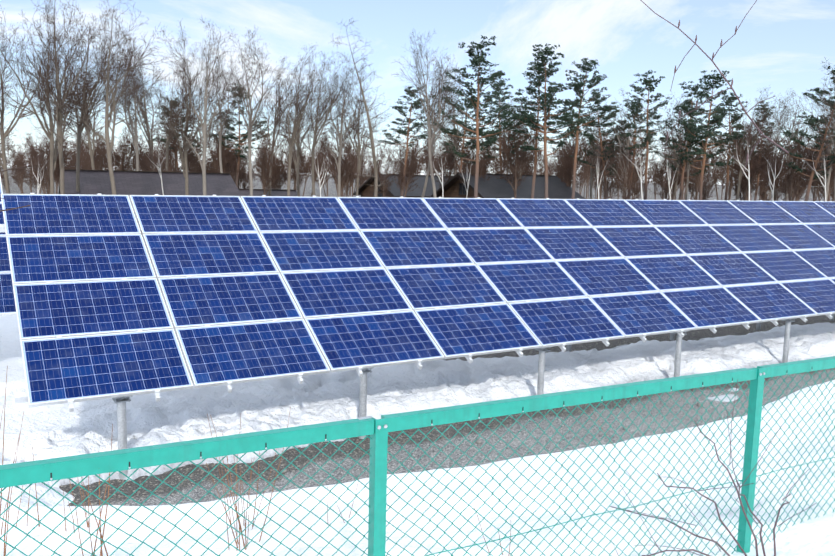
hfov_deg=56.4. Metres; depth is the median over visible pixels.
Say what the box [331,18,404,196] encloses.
bare tree
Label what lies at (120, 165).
tree
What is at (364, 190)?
cabin
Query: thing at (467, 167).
birch tree
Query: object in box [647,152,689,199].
bush
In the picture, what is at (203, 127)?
bare tree
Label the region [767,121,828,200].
tree
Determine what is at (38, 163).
shrub
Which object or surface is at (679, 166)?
tree
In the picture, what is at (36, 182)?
tree
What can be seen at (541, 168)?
tree
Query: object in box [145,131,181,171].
tree
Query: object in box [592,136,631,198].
tree
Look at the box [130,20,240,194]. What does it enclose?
bare tree
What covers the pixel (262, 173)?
tree
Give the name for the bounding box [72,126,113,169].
tree
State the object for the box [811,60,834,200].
pine tree
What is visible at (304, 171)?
shrub
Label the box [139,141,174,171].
tree
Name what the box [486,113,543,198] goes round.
tree
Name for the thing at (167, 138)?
bare tree
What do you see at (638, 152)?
birch tree
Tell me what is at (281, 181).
tree
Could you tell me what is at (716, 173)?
tree
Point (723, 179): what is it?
tree
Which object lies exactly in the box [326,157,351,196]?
tree
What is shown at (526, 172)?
tree
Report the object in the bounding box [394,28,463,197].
bare tree
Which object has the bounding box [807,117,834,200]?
tree
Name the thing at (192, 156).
shrub
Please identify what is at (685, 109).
pine tree
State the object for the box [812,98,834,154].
pine tree
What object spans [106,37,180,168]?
bare tree
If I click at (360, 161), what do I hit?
bare tree
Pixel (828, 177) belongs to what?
bare tree
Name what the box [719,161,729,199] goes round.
tree
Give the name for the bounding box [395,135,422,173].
tree
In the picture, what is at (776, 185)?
bush
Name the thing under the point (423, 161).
tree
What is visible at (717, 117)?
pine tree
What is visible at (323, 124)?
bare tree
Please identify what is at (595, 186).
tree
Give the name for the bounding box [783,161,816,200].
tree
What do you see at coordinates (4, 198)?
branch
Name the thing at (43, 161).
tree
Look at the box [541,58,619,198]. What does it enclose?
pine tree
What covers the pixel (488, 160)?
tree
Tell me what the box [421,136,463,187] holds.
tree
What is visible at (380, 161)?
tree
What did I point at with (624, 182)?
bush
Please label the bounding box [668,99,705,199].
bare tree
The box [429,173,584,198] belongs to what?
cabin
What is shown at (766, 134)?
pine tree
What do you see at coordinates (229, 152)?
tree
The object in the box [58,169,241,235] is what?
building
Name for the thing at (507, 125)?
bare tree
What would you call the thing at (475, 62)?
pine tree
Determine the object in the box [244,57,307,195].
bare tree
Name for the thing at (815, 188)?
tree
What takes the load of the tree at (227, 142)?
on the ground
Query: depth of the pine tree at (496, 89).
58.69 m
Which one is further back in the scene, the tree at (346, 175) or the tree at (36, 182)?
the tree at (346, 175)
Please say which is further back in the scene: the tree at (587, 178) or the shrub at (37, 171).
the tree at (587, 178)
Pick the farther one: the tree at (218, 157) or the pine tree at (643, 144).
the tree at (218, 157)
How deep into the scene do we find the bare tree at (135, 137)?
45.25 m
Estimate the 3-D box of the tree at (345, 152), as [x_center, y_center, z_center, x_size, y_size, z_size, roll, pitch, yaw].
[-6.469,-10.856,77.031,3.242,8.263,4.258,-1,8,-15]
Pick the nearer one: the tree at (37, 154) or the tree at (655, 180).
the tree at (37, 154)
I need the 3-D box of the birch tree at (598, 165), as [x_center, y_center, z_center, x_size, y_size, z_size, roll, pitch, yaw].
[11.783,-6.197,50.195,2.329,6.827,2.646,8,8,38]
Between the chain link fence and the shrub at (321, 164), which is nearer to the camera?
the chain link fence
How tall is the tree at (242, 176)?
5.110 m
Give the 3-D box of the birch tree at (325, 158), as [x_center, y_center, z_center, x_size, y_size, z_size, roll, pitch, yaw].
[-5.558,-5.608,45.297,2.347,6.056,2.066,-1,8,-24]
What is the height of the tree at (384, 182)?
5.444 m
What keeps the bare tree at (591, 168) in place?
on the ground
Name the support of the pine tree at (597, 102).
on the ground
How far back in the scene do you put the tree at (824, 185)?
62.06 m
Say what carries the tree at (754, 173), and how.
on the ground
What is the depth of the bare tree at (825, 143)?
39.16 m
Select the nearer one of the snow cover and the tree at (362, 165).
the snow cover
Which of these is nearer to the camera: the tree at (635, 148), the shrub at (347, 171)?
the shrub at (347, 171)
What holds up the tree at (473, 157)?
on the ground
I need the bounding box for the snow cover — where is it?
[0,315,834,555]
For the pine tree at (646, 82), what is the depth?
50.29 m
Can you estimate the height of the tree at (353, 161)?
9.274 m
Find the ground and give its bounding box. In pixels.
[1,167,834,505]
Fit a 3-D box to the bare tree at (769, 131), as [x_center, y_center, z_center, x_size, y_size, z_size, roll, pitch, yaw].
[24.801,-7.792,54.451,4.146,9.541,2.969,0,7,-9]
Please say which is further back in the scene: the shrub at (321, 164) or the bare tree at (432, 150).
the shrub at (321, 164)
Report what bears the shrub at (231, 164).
on the ground
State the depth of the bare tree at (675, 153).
53.56 m
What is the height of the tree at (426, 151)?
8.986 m
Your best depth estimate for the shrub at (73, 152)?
63.17 m
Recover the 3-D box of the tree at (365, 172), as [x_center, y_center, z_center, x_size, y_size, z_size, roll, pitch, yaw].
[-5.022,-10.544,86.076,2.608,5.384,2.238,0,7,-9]
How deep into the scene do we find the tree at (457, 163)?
77.80 m
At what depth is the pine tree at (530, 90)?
48.77 m
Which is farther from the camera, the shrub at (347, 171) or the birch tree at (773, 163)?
the shrub at (347, 171)
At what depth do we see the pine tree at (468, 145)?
64.01 m
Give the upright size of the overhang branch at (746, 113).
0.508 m
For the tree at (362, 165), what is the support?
on the ground
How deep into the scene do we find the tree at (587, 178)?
89.65 m
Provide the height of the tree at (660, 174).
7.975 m
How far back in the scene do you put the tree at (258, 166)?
99.47 m
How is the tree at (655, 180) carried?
on the ground
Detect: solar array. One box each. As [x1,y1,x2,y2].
[0,176,15,315]
[0,193,834,478]
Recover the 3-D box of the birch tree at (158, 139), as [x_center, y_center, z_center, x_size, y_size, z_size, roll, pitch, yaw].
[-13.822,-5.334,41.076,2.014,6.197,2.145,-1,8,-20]
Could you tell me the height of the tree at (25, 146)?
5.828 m
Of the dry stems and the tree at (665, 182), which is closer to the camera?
the dry stems
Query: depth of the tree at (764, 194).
52.00 m
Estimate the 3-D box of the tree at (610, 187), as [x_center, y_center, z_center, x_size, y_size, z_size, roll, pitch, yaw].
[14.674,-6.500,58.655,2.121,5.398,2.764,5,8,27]
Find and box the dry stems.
[0,366,613,555]
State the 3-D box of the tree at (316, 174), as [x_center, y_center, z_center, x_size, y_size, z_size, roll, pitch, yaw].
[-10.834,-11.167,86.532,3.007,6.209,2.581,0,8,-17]
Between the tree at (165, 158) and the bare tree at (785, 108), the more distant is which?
the tree at (165, 158)
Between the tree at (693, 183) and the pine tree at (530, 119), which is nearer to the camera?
the pine tree at (530, 119)
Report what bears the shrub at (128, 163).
on the ground
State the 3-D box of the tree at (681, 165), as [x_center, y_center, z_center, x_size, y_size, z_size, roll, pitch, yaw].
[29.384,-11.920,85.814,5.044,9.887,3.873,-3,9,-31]
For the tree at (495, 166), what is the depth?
129.14 m
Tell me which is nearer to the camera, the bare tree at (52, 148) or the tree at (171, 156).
the bare tree at (52, 148)
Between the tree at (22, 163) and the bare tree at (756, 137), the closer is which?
the bare tree at (756, 137)
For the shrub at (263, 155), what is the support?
on the ground
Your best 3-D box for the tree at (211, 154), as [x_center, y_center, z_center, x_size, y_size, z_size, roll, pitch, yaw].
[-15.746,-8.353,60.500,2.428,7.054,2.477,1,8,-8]
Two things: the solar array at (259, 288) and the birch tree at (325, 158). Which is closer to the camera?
the solar array at (259, 288)
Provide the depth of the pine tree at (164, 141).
59.78 m
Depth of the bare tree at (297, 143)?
50.74 m
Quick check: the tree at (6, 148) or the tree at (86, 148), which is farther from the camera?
the tree at (86, 148)
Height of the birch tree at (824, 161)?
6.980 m
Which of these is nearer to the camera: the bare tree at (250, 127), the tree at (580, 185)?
the bare tree at (250, 127)
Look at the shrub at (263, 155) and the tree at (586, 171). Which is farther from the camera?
the tree at (586, 171)
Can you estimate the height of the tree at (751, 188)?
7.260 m
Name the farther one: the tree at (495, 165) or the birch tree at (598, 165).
the tree at (495, 165)
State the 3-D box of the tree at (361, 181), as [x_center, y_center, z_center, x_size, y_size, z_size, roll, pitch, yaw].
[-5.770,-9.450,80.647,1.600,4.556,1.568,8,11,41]
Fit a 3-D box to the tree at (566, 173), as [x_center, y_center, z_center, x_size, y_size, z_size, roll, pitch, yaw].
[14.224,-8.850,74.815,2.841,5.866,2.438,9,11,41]
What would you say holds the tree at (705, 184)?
on the ground
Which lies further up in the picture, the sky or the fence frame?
the sky
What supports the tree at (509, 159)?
on the ground
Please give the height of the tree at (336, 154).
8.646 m
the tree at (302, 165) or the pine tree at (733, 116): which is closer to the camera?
the pine tree at (733, 116)
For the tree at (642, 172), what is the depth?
70.38 m
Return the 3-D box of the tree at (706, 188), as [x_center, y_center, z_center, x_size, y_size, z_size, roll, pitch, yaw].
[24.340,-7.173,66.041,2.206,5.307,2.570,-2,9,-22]
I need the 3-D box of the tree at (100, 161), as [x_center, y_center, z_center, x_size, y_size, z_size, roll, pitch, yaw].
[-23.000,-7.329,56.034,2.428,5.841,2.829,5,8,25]
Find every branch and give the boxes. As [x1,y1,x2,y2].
[0,165,37,211]
[641,0,788,173]
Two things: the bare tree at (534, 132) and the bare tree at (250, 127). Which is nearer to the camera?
the bare tree at (250, 127)
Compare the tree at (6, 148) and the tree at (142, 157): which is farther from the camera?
the tree at (142, 157)
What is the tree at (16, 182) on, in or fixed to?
on the ground
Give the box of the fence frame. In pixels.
[0,356,834,555]
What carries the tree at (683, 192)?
on the ground
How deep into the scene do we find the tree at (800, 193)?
63.95 m
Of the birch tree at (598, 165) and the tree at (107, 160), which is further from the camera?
the tree at (107, 160)
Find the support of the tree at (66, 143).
on the ground
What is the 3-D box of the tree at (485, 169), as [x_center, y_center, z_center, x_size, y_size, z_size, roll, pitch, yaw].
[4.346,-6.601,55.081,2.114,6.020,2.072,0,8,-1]
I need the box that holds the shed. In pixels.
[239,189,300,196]
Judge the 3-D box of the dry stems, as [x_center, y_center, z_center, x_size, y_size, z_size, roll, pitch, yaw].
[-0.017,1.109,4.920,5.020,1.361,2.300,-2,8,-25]
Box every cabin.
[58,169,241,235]
[353,174,453,197]
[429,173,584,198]
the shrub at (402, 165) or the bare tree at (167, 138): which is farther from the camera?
the shrub at (402, 165)
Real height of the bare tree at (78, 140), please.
11.427 m
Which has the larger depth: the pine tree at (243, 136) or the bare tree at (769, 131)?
the pine tree at (243, 136)
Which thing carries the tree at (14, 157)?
on the ground
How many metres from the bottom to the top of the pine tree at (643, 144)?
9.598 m
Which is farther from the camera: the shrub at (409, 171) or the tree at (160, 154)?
the tree at (160, 154)
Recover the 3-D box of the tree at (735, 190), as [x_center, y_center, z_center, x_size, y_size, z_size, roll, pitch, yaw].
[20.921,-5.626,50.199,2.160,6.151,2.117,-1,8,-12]
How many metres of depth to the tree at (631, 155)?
72.70 m
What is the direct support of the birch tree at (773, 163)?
on the ground
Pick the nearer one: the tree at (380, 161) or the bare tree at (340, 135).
the bare tree at (340, 135)
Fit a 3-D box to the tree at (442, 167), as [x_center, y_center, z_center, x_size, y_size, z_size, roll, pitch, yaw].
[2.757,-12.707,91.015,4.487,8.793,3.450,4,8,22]
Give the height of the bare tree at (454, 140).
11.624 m
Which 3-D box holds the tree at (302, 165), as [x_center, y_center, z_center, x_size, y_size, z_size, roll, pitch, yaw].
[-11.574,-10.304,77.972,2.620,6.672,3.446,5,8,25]
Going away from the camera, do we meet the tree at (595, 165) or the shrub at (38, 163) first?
the shrub at (38, 163)
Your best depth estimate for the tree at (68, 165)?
50.03 m
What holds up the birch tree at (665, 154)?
on the ground
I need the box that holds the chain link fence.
[0,369,834,555]
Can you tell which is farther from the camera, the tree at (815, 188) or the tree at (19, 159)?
the tree at (19, 159)
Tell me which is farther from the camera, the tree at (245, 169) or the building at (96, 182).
the tree at (245, 169)
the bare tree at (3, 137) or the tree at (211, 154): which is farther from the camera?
the tree at (211, 154)
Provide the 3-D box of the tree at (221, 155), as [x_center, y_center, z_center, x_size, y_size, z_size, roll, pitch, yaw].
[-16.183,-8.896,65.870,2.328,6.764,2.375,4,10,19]
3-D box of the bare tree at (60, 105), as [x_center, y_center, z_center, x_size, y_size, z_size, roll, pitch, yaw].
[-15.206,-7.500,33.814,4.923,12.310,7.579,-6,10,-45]
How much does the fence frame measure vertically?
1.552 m
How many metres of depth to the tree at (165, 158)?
101.38 m
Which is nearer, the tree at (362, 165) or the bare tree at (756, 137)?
the bare tree at (756, 137)
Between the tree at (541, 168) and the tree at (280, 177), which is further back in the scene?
the tree at (541, 168)
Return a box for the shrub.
[610,380,815,555]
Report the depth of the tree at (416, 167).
76.23 m
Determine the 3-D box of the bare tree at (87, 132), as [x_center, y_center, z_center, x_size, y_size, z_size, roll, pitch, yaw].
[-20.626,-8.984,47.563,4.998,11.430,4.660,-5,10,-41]
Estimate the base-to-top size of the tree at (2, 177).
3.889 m
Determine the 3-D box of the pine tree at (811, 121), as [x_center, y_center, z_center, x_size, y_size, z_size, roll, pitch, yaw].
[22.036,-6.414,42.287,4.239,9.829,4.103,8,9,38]
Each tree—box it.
[0,0,101,193]
[0,18,76,193]
[0,132,19,161]
[0,167,11,189]
[1,0,110,193]
[4,131,25,193]
[9,157,26,193]
[10,146,28,187]
[11,148,36,192]
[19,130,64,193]
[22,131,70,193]
[22,137,45,193]
[26,133,45,193]
[26,138,58,187]
[29,151,48,190]
[34,0,173,194]
[41,11,139,191]
[45,39,124,169]
[46,139,90,183]
[55,132,82,168]
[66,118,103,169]
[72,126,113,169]
[74,139,107,169]
[98,37,174,170]
[102,140,118,168]
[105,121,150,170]
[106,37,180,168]
[112,122,134,170]
[129,143,157,170]
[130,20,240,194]
[136,118,170,194]
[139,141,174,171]
[143,60,207,171]
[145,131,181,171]
[153,96,199,170]
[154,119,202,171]
[159,143,179,171]
[162,17,256,195]
[168,154,180,171]
[174,131,210,171]
[195,144,231,172]
[196,55,242,172]
[198,146,222,172]
[201,129,227,172]
[209,83,276,187]
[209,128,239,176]
[210,126,252,175]
[213,138,239,173]
[216,140,241,175]
[220,26,285,195]
[229,153,257,188]
[232,137,253,188]
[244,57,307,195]
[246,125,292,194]
[251,157,268,188]
[256,158,268,188]
[260,42,339,195]
[260,144,292,188]
[261,155,292,188]
[266,56,338,196]
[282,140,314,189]
[287,142,315,186]
[291,51,360,196]
[302,148,315,196]
[304,130,338,196]
[308,153,329,187]
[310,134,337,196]
[310,136,330,196]
[314,54,382,196]
[320,61,393,195]
[323,133,338,195]
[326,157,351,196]
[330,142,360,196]
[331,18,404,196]
[331,151,356,196]
[338,128,367,196]
[350,143,362,195]
[353,142,366,191]
[354,165,367,186]
[362,161,378,180]
[365,152,380,178]
[367,142,387,174]
[373,150,396,196]
[378,86,436,196]
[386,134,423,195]
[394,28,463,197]
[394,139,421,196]
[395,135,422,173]
[399,160,422,174]
[406,56,469,197]
[418,129,447,174]
[419,145,440,174]
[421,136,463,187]
[424,35,514,197]
[424,69,473,175]
[427,127,456,197]
[433,135,458,175]
[436,138,471,174]
[442,95,488,172]
[454,140,483,197]
[458,125,497,172]
[467,143,492,181]
[468,78,531,173]
[475,145,494,173]
[484,94,527,173]
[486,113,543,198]
[489,159,503,173]
[491,150,499,173]
[493,135,529,172]
[496,96,549,179]
[498,112,547,174]
[504,43,586,198]
[507,58,561,198]
[529,144,554,174]
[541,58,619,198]
[547,129,596,186]
[548,118,586,180]
[553,159,581,183]
[569,90,629,198]
[572,129,593,198]
[575,170,584,193]
[579,96,625,198]
[584,128,617,198]
[585,131,614,198]
[589,178,596,198]
[591,88,650,197]
[591,127,632,198]
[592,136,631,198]
[597,157,627,198]
[608,112,654,199]
[610,124,644,176]
[612,98,657,198]
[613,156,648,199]
[616,130,662,191]
[620,70,675,199]
[625,155,653,198]
[641,94,705,199]
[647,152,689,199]
[650,164,663,199]
[651,128,688,199]
[651,160,668,195]
[653,81,732,199]
[654,170,680,198]
[661,136,693,197]
[664,136,703,199]
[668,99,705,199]
[673,70,745,199]
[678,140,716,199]
[682,163,707,199]
[685,162,705,199]
[692,162,723,199]
[693,160,718,199]
[701,91,761,199]
[704,100,759,200]
[705,138,726,199]
[708,117,758,199]
[718,84,785,199]
[718,115,782,200]
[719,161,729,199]
[725,146,756,200]
[745,101,775,200]
[745,150,759,200]
[747,143,781,200]
[747,143,786,200]
[750,98,804,199]
[752,121,803,200]
[761,88,815,200]
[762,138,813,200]
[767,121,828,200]
[776,65,834,200]
[782,132,816,200]
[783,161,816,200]
[789,78,834,200]
[790,116,834,200]
[796,151,834,200]
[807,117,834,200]
[810,125,834,164]
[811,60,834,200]
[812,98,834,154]
[818,162,833,196]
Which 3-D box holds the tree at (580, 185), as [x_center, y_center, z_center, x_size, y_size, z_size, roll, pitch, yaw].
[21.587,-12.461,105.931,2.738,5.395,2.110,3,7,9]
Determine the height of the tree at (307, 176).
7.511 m
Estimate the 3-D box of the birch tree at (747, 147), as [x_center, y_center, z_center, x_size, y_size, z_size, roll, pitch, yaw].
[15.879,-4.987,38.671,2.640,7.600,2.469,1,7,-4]
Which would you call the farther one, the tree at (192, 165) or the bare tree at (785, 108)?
the tree at (192, 165)
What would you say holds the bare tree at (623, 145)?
on the ground
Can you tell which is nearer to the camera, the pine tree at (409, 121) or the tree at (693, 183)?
the pine tree at (409, 121)
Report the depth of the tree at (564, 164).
57.96 m
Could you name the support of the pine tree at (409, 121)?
on the ground
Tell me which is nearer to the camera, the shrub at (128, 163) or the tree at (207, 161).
the shrub at (128, 163)
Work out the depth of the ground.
10.50 m
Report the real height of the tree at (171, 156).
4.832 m
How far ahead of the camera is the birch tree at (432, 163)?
42.59 m
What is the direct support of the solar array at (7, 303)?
on the ground
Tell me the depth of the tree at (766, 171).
67.29 m
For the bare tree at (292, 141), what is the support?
on the ground
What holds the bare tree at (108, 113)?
on the ground
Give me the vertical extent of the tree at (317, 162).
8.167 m
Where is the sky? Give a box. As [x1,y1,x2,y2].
[0,0,834,186]
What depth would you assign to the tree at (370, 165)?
78.83 m
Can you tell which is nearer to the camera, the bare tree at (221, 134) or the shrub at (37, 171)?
the shrub at (37, 171)
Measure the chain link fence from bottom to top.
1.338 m
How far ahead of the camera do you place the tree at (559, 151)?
60.33 m

